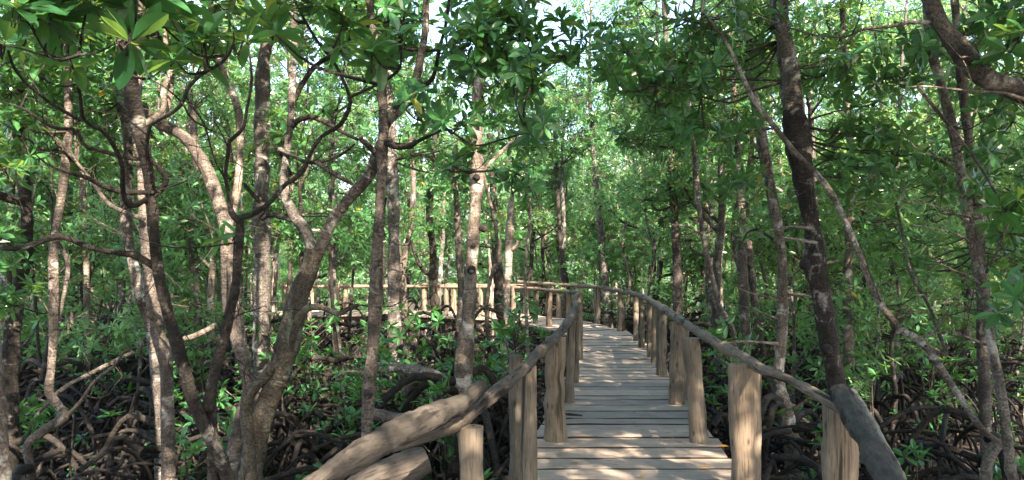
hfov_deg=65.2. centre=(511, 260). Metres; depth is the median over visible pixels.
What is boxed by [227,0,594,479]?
mangrove tree
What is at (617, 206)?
mangrove tree
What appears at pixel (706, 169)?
mangrove tree
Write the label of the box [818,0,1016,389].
mangrove tree
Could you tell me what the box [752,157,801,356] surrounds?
slender mangrove
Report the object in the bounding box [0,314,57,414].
mangrove seedling
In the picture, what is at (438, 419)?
railing
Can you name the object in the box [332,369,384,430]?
mangrove seedling
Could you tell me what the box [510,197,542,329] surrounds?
slender mangrove
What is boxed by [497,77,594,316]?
mangrove tree
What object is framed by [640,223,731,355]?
young mangrove
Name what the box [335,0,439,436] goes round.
mangrove tree
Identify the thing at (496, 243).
slender mangrove
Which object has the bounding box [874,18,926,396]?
slender mangrove
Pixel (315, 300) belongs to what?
mangrove tree
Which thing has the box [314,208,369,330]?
young mangrove
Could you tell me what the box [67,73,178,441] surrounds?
slender mangrove
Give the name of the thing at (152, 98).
mangrove tree
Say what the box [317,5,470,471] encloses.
mangrove tree
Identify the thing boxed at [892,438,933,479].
mangrove seedling
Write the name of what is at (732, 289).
young mangrove
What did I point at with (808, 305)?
young mangrove
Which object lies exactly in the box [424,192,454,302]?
mangrove tree
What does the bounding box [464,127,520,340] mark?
slender mangrove
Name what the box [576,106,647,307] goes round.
mangrove tree
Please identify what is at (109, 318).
slender mangrove
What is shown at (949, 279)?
young mangrove
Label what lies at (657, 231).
mangrove tree
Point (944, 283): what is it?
young mangrove
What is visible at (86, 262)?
mangrove tree
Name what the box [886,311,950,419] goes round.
mangrove seedling
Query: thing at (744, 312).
mangrove tree
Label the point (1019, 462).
mangrove seedling
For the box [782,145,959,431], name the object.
young mangrove
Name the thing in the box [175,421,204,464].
mangrove seedling
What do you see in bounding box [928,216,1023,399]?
young mangrove
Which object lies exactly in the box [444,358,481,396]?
mangrove seedling
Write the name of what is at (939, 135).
mangrove tree
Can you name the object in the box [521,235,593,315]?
young mangrove
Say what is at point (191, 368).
mangrove seedling
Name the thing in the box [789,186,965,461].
young mangrove
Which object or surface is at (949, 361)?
mangrove seedling
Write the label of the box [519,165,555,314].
mangrove tree
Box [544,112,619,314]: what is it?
mangrove tree
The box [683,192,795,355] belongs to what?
young mangrove
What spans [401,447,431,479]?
mangrove seedling
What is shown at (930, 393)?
mangrove seedling
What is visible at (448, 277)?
young mangrove
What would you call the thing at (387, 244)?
mangrove tree
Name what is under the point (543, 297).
slender mangrove
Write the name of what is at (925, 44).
mangrove tree
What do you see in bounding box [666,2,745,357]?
slender mangrove
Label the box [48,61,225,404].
mangrove tree
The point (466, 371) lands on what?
mangrove tree
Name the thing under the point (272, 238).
slender mangrove
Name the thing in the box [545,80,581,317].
slender mangrove
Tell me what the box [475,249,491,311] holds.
young mangrove
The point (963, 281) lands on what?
mangrove tree
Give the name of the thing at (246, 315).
mangrove seedling
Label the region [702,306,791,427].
mangrove seedling
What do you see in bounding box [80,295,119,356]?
mangrove seedling
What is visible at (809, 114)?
mangrove tree
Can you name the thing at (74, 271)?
young mangrove
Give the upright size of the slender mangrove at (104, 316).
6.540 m
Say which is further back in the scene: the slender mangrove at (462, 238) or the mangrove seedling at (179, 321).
the slender mangrove at (462, 238)
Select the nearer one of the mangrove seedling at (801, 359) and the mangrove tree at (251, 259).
the mangrove seedling at (801, 359)
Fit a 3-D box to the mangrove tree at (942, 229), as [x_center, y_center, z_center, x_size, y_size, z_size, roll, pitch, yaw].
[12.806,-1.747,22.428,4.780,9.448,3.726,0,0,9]
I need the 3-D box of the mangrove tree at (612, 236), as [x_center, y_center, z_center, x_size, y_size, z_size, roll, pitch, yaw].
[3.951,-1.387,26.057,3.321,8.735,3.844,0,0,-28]
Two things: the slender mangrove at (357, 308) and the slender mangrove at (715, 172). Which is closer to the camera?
the slender mangrove at (715, 172)
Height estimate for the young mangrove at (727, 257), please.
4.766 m
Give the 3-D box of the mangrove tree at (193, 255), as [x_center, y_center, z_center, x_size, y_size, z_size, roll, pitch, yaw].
[-4.708,-0.219,11.959,3.833,6.462,1.866,0,0,0]
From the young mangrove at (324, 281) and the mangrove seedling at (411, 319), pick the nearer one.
the mangrove seedling at (411, 319)
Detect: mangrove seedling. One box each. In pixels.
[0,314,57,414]
[19,399,46,464]
[20,312,35,365]
[20,393,54,451]
[20,404,90,471]
[66,459,98,476]
[69,331,137,449]
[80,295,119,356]
[97,329,202,479]
[156,425,229,479]
[165,334,199,407]
[174,319,217,416]
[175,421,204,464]
[175,442,206,470]
[181,403,267,471]
[192,303,251,416]
[199,388,231,436]
[216,330,283,412]
[225,325,321,479]
[277,306,341,438]
[281,299,346,427]
[283,378,336,439]
[290,366,315,400]
[295,351,321,388]
[295,471,310,479]
[298,349,325,377]
[307,378,384,449]
[312,462,321,467]
[331,346,395,450]
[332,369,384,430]
[333,384,378,434]
[338,304,393,425]
[345,320,415,427]
[346,303,422,410]
[383,302,446,446]
[393,382,429,410]
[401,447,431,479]
[410,358,487,479]
[416,395,429,479]
[433,332,456,375]
[443,337,455,368]
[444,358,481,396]
[445,373,486,445]
[446,433,459,479]
[472,323,503,444]
[474,353,500,407]
[474,359,491,387]
[477,299,544,411]
[484,468,498,479]
[489,297,545,392]
[532,326,552,394]
[700,340,725,418]
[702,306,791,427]
[703,387,718,420]
[723,303,757,353]
[754,319,790,371]
[773,355,852,463]
[788,296,813,344]
[789,423,822,479]
[791,329,814,374]
[796,349,818,380]
[845,353,905,478]
[857,364,892,396]
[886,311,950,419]
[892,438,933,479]
[903,306,964,459]
[906,387,972,477]
[916,363,936,425]
[927,343,976,456]
[944,335,975,395]
[946,337,975,423]
[965,366,1023,421]
[979,454,1023,479]
[993,431,1020,469]
[995,318,1023,397]
[997,415,1017,434]
[1007,361,1023,442]
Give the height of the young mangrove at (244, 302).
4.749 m
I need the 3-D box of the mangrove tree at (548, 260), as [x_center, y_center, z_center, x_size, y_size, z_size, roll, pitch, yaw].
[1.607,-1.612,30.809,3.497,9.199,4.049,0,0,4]
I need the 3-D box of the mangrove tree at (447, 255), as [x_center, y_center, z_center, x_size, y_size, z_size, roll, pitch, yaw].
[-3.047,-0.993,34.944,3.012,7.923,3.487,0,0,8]
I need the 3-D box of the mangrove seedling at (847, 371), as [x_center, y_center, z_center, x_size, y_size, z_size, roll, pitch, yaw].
[3.326,2.004,8.950,0.820,1.886,0.641,0,0,-15]
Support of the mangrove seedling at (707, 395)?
on the ground
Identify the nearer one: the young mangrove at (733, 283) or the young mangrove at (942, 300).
the young mangrove at (942, 300)
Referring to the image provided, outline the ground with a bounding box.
[20,263,1023,479]
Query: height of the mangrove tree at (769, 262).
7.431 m
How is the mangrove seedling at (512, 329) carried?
on the ground
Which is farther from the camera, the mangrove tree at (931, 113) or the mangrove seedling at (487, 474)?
the mangrove tree at (931, 113)
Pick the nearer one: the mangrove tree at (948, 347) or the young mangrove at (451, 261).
the mangrove tree at (948, 347)
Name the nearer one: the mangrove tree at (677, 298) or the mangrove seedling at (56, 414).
the mangrove seedling at (56, 414)
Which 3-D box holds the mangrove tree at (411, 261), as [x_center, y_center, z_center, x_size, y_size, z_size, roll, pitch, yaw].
[-3.268,-2.409,20.370,4.857,10.792,3.534,0,0,-7]
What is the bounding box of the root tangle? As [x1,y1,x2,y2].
[9,302,1023,479]
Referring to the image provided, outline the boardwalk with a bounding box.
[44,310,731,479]
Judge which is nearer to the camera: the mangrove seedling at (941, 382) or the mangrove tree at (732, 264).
the mangrove seedling at (941, 382)
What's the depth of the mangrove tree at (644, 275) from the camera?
37.66 m
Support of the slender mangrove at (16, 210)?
on the ground
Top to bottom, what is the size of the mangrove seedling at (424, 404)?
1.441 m
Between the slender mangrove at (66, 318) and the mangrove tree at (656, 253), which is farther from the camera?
the mangrove tree at (656, 253)
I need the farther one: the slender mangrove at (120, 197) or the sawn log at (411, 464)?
the slender mangrove at (120, 197)
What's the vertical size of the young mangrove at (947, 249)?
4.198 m
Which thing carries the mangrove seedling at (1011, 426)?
on the ground
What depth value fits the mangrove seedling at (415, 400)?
9.69 m
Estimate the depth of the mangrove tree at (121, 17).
3.55 m
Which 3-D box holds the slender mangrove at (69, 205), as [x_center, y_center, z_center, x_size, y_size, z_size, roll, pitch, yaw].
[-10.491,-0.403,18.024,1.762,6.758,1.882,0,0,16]
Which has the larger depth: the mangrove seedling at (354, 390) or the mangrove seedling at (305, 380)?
the mangrove seedling at (305, 380)
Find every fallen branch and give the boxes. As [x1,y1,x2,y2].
[31,351,133,420]
[183,323,216,341]
[373,408,402,421]
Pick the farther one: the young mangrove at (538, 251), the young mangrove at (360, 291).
the young mangrove at (538, 251)
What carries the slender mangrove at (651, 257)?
on the ground
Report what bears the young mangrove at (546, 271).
on the ground
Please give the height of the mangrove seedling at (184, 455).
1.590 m
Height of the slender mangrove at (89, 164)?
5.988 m
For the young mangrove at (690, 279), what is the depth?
23.53 m
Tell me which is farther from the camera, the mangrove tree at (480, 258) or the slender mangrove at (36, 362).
the mangrove tree at (480, 258)
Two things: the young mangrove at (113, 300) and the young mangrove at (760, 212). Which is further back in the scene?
the young mangrove at (113, 300)
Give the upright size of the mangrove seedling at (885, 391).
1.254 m
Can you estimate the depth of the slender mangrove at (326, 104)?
11.62 m
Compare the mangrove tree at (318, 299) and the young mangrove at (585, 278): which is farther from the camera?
the young mangrove at (585, 278)
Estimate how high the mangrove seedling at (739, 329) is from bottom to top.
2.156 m
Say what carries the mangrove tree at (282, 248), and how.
on the ground
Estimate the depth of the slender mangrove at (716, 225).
19.77 m
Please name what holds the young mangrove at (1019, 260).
on the ground
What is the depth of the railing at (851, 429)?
5.48 m
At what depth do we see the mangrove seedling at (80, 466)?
8.38 m
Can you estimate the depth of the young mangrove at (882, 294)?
21.22 m
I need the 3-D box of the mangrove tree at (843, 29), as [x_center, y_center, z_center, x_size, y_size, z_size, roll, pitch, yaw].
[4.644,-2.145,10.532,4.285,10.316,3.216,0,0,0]
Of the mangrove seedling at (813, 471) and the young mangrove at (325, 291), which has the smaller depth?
the mangrove seedling at (813, 471)
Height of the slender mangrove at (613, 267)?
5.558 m
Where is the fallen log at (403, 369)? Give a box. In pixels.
[377,362,444,374]
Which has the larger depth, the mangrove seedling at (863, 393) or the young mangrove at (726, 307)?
the young mangrove at (726, 307)
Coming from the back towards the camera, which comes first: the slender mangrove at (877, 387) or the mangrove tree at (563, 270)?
the mangrove tree at (563, 270)
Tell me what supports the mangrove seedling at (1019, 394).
on the ground
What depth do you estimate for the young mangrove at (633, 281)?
32.55 m
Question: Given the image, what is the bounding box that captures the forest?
[29,121,1004,303]
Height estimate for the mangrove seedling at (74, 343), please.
1.971 m
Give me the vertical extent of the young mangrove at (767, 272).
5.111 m
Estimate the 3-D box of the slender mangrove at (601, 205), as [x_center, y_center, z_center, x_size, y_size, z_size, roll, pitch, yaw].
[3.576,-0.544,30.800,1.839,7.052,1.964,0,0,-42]
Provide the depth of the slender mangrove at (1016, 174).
12.06 m
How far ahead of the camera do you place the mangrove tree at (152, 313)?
6.11 m
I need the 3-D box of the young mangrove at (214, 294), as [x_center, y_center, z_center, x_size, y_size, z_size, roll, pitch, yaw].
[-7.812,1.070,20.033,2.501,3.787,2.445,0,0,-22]
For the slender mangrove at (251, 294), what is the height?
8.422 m
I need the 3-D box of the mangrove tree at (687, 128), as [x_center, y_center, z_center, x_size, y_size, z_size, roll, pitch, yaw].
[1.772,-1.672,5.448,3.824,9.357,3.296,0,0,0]
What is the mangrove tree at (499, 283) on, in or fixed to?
on the ground
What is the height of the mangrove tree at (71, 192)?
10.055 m
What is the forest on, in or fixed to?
on the ground
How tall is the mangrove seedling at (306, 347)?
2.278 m
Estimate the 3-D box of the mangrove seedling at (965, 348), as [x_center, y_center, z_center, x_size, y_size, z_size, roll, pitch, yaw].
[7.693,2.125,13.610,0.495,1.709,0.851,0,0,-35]
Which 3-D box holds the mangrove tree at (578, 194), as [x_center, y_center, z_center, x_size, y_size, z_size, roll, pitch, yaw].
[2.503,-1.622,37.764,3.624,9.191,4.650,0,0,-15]
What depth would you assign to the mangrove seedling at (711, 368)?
11.84 m
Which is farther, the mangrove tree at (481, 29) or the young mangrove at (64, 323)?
the young mangrove at (64, 323)
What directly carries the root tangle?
on the ground
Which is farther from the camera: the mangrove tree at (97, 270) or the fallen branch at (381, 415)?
the mangrove tree at (97, 270)
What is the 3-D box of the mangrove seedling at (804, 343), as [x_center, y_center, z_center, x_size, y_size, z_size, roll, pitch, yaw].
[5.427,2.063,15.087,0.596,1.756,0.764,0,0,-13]
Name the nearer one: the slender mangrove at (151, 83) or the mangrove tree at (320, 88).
the slender mangrove at (151, 83)
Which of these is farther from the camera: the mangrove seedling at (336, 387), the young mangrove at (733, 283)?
the young mangrove at (733, 283)
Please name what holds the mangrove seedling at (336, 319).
on the ground
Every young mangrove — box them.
[0,186,115,430]
[0,224,92,406]
[21,218,111,420]
[23,214,114,326]
[23,292,33,315]
[39,186,127,343]
[53,208,228,465]
[58,163,248,470]
[91,282,128,348]
[134,176,253,376]
[166,198,285,380]
[174,244,252,340]
[188,217,289,367]
[243,250,254,302]
[274,244,298,329]
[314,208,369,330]
[319,217,356,321]
[321,264,357,306]
[336,234,386,320]
[337,257,387,337]
[340,240,415,330]
[361,206,421,309]
[365,242,418,308]
[408,257,436,310]
[409,246,463,299]
[444,248,485,327]
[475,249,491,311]
[478,229,547,326]
[501,229,541,312]
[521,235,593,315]
[523,253,575,313]
[527,243,577,314]
[545,224,598,315]
[556,241,633,324]
[567,257,609,310]
[584,209,687,342]
[608,240,650,329]
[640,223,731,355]
[642,220,728,345]
[650,201,737,362]
[664,225,723,322]
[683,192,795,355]
[688,253,760,301]
[688,262,773,328]
[697,236,772,342]
[707,161,875,390]
[712,175,900,445]
[722,248,776,352]
[753,255,806,356]
[760,207,888,353]
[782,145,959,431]
[788,185,963,408]
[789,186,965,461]
[793,262,875,333]
[799,149,1002,479]
[855,254,958,370]
[861,269,889,360]
[900,183,1023,409]
[906,189,998,348]
[909,196,990,350]
[911,228,960,354]
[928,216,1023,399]
[935,239,1021,376]
[937,239,1020,380]
[962,285,1022,372]
[986,244,1023,360]
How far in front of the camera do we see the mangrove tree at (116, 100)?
7.96 m
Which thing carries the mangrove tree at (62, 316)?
on the ground
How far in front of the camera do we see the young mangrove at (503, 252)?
31.11 m
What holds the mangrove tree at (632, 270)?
on the ground
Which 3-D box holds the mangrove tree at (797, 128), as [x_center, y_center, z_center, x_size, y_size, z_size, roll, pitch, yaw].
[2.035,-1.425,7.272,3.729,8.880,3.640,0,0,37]
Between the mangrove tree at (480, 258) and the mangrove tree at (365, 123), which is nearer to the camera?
the mangrove tree at (365, 123)
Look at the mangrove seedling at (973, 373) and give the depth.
10.23 m
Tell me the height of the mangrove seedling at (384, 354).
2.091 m
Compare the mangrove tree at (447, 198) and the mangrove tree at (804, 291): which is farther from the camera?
the mangrove tree at (447, 198)
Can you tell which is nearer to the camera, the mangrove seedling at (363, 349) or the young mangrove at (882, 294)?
the mangrove seedling at (363, 349)
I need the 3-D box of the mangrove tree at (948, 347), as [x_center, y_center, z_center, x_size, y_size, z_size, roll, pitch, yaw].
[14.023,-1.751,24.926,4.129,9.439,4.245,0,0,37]
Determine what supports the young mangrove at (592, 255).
on the ground
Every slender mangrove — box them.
[0,43,120,454]
[0,119,102,434]
[22,184,76,336]
[33,176,87,336]
[45,59,119,388]
[45,81,137,436]
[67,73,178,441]
[73,180,112,352]
[87,177,133,336]
[95,155,135,355]
[100,156,134,337]
[108,84,156,364]
[116,56,202,402]
[144,58,201,367]
[177,1,303,422]
[223,0,335,426]
[233,68,293,366]
[234,1,323,411]
[234,132,253,339]
[236,163,297,366]
[270,1,392,439]
[309,109,373,351]
[310,101,352,365]
[312,65,383,370]
[340,115,421,375]
[395,59,438,360]
[413,187,428,310]
[445,0,518,425]
[445,185,486,334]
[448,73,510,348]
[462,159,494,331]
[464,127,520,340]
[473,23,564,407]
[483,89,504,337]
[502,189,529,298]
[507,150,555,334]
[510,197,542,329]
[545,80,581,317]
[578,187,597,310]
[581,155,620,320]
[583,180,630,330]
[584,182,616,320]
[602,65,647,339]
[630,107,666,333]
[636,225,658,306]
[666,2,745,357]
[700,0,784,437]
[701,3,737,361]
[730,40,793,363]
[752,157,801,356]
[820,57,920,425]
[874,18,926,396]
[899,63,955,383]
[921,0,1023,444]
[933,58,1023,429]
[969,0,1023,445]
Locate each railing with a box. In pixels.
[280,280,623,327]
[302,291,582,479]
[440,284,582,341]
[617,289,906,479]
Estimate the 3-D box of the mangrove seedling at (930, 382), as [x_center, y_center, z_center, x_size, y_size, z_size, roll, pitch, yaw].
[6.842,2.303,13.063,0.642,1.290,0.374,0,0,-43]
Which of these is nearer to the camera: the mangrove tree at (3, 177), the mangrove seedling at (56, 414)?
the mangrove seedling at (56, 414)
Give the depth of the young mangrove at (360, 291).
29.44 m
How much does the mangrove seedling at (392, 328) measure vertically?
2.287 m
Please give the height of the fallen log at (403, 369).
0.300 m
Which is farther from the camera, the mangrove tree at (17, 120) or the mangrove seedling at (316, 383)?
the mangrove seedling at (316, 383)
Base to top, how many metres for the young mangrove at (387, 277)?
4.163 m
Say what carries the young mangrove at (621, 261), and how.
on the ground
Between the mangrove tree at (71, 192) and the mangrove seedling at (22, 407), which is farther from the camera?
the mangrove tree at (71, 192)
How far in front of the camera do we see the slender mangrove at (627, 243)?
21.99 m
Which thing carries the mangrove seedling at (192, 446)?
on the ground
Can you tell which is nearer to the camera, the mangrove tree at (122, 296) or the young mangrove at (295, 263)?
the mangrove tree at (122, 296)
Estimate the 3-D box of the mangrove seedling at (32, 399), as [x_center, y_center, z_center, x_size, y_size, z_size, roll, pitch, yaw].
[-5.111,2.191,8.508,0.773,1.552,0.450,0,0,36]
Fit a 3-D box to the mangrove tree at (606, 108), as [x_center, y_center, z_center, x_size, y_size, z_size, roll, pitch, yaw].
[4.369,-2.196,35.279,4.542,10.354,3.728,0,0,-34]
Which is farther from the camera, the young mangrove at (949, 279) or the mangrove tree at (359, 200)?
the mangrove tree at (359, 200)
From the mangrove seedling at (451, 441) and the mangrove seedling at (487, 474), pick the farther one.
the mangrove seedling at (451, 441)
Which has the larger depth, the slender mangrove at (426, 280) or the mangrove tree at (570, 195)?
the slender mangrove at (426, 280)
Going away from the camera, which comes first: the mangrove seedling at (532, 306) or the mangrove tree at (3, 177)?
the mangrove seedling at (532, 306)
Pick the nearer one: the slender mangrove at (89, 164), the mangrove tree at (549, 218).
the slender mangrove at (89, 164)
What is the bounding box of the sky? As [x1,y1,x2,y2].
[1,0,1023,262]
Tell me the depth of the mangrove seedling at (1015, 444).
8.26 m
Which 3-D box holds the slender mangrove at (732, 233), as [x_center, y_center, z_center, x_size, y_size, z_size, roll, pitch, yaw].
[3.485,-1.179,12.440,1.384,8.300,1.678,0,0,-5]
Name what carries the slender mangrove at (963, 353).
on the ground
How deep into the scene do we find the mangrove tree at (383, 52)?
4.32 m
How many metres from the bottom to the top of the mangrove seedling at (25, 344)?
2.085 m
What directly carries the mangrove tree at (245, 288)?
on the ground
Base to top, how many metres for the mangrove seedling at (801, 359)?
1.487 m
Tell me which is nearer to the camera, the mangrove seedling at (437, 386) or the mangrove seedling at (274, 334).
the mangrove seedling at (437, 386)
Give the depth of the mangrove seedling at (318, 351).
14.86 m
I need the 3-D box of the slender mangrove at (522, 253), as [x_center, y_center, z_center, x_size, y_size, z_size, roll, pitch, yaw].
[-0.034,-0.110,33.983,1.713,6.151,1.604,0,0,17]
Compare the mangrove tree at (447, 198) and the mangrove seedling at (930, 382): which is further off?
the mangrove tree at (447, 198)
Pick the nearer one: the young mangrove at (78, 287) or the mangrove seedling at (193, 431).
the mangrove seedling at (193, 431)
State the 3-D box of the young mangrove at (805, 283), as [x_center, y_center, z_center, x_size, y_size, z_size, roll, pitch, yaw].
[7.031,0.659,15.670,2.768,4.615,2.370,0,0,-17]
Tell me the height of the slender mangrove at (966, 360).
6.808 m
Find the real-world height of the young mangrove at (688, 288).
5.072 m
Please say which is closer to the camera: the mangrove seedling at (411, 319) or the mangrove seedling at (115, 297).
the mangrove seedling at (411, 319)
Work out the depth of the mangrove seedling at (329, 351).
12.03 m
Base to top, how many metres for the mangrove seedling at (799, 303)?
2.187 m
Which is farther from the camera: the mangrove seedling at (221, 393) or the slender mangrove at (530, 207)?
the slender mangrove at (530, 207)
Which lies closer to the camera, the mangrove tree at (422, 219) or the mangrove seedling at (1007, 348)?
the mangrove seedling at (1007, 348)
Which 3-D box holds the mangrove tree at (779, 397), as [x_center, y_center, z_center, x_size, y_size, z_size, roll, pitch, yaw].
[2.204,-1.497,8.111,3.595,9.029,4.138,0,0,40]
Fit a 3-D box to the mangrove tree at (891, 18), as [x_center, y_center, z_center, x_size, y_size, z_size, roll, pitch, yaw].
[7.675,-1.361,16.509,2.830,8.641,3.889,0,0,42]
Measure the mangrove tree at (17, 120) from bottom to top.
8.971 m
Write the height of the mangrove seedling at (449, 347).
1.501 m
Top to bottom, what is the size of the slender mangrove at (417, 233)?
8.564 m
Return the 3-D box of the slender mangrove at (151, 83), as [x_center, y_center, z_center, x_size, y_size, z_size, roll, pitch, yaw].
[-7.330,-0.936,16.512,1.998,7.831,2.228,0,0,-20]
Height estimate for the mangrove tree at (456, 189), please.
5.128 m
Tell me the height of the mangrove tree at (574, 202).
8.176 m
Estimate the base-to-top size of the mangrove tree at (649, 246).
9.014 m
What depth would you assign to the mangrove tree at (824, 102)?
25.80 m
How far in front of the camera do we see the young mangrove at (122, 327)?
10.43 m
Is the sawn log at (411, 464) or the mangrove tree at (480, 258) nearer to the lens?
the sawn log at (411, 464)
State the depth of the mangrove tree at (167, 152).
13.87 m
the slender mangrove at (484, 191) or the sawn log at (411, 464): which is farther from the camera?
the slender mangrove at (484, 191)
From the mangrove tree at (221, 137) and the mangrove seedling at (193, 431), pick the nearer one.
the mangrove seedling at (193, 431)
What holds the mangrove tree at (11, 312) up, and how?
on the ground
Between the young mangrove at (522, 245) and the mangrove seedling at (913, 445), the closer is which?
the mangrove seedling at (913, 445)
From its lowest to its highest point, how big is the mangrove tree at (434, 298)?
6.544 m
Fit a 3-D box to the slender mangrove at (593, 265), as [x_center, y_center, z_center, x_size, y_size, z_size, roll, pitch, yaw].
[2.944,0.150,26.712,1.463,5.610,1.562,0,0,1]
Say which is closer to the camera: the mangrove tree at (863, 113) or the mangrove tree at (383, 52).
the mangrove tree at (383, 52)
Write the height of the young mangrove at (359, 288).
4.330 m
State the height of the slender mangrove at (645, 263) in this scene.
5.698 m
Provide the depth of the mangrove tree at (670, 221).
21.28 m
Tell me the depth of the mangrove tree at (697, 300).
24.98 m
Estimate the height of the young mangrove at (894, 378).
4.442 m
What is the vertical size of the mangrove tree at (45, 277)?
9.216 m
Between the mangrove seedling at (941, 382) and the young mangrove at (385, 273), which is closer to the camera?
the mangrove seedling at (941, 382)
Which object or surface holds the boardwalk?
on the ground
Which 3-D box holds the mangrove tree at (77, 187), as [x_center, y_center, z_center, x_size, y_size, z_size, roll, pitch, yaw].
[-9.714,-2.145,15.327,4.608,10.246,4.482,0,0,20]
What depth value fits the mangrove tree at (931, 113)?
14.16 m
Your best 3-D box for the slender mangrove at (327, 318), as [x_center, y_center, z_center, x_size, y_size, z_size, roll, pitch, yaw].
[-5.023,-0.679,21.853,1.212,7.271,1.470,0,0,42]
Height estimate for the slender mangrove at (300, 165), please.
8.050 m
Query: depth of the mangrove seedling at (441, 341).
13.67 m
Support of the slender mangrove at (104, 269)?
on the ground
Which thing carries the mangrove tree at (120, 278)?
on the ground
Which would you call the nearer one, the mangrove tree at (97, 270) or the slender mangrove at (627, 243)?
the slender mangrove at (627, 243)
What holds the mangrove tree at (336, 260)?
on the ground
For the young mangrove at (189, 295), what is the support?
on the ground
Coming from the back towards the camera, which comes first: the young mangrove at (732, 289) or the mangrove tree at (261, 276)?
the young mangrove at (732, 289)
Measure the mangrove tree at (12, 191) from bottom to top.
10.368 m
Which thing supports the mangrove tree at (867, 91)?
on the ground
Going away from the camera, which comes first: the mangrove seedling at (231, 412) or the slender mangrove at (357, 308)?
the mangrove seedling at (231, 412)
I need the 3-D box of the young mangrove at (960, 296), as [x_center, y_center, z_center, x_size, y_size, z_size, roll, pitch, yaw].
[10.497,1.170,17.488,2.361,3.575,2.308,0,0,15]
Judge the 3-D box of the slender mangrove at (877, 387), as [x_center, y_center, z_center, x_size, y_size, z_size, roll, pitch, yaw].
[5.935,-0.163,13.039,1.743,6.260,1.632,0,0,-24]
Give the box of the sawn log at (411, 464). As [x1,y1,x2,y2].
[347,447,431,479]
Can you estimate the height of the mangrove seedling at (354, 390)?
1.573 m
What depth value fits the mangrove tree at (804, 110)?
23.55 m
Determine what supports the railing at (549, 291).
attached to the boardwalk
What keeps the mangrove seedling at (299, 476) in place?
on the ground
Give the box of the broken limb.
[401,369,426,397]
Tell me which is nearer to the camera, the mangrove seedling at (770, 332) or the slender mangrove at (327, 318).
the mangrove seedling at (770, 332)
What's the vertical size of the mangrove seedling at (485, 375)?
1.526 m
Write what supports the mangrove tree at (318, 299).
on the ground
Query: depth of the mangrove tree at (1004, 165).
13.99 m
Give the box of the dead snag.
[476,193,539,471]
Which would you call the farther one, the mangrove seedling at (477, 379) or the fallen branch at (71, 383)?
the mangrove seedling at (477, 379)
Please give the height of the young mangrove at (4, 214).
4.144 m
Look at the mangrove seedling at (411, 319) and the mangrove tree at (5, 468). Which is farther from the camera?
the mangrove seedling at (411, 319)
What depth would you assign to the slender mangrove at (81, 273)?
15.99 m
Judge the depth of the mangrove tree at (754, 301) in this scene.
12.54 m
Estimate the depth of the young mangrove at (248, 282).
36.47 m
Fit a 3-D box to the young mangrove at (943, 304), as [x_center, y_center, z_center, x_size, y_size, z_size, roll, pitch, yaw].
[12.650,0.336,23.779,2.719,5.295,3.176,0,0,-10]
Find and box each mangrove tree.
[0,0,187,479]
[0,0,293,479]
[0,2,194,479]
[0,4,220,479]
[0,5,120,442]
[0,7,40,379]
[0,16,97,479]
[0,40,119,388]
[0,62,109,380]
[0,132,57,479]
[2,44,143,345]
[3,63,165,334]
[3,71,146,433]
[6,45,250,404]
[47,25,231,370]
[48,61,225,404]
[66,0,282,421]
[66,85,143,325]
[77,44,326,460]
[85,145,172,344]
[90,0,425,479]
[93,0,297,479]
[104,18,306,378]
[108,178,125,311]
[165,0,269,363]
[180,64,282,357]
[198,1,371,477]
[208,0,384,378]
[209,124,312,333]
[218,0,434,420]
[222,148,279,324]
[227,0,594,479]
[236,47,366,345]
[270,236,296,307]
[283,95,367,328]
[288,111,360,329]
[296,2,463,369]
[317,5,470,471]
[323,147,374,309]
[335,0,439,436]
[358,42,565,479]
[366,150,421,302]
[367,64,465,374]
[367,159,405,327]
[370,55,451,320]
[385,103,484,368]
[386,102,470,337]
[398,67,507,347]
[418,163,468,310]
[423,143,508,430]
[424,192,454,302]
[433,79,522,312]
[436,43,569,329]
[467,128,550,407]
[489,66,591,345]
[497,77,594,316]
[501,42,624,346]
[517,111,593,335]
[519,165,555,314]
[526,101,585,347]
[534,129,591,317]
[541,0,654,331]
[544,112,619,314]
[563,147,599,313]
[568,0,868,433]
[570,0,755,360]
[571,132,657,271]
[574,92,664,329]
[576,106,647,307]
[579,0,806,474]
[580,97,643,311]
[582,0,1001,479]
[591,1,737,426]
[598,57,716,342]
[600,0,791,389]
[607,0,960,479]
[615,154,669,268]
[619,0,818,395]
[620,108,700,339]
[622,129,651,309]
[623,211,651,319]
[639,102,775,336]
[646,72,786,362]
[656,165,746,321]
[689,17,802,449]
[704,0,859,476]
[705,131,791,453]
[708,0,903,405]
[717,77,867,364]
[724,194,734,309]
[726,8,858,353]
[730,0,1023,228]
[750,1,840,337]
[773,0,1022,425]
[785,85,865,344]
[790,0,918,467]
[816,84,890,326]
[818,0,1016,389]
[819,0,958,401]
[854,0,1023,479]
[855,0,959,360]
[856,53,897,327]
[861,0,1023,479]
[864,0,1023,405]
[892,0,1023,361]
[904,41,1018,338]
[934,68,1023,349]
[937,63,977,348]
[965,1,1023,239]
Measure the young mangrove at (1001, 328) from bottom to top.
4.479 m
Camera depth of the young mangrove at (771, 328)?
21.56 m
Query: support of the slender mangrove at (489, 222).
on the ground
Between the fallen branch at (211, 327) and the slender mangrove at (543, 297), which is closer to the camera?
the fallen branch at (211, 327)
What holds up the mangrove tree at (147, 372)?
on the ground
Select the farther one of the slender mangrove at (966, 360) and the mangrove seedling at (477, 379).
the slender mangrove at (966, 360)
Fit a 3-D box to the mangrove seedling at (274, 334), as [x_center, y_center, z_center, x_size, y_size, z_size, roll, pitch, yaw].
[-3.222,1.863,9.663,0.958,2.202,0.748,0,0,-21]
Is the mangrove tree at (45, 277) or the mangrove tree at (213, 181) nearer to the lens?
the mangrove tree at (213, 181)
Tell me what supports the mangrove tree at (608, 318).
on the ground
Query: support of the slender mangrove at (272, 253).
on the ground
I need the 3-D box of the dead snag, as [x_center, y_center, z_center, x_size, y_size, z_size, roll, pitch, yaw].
[-0.039,1.080,9.978,0.868,3.848,0.606,0,0,0]

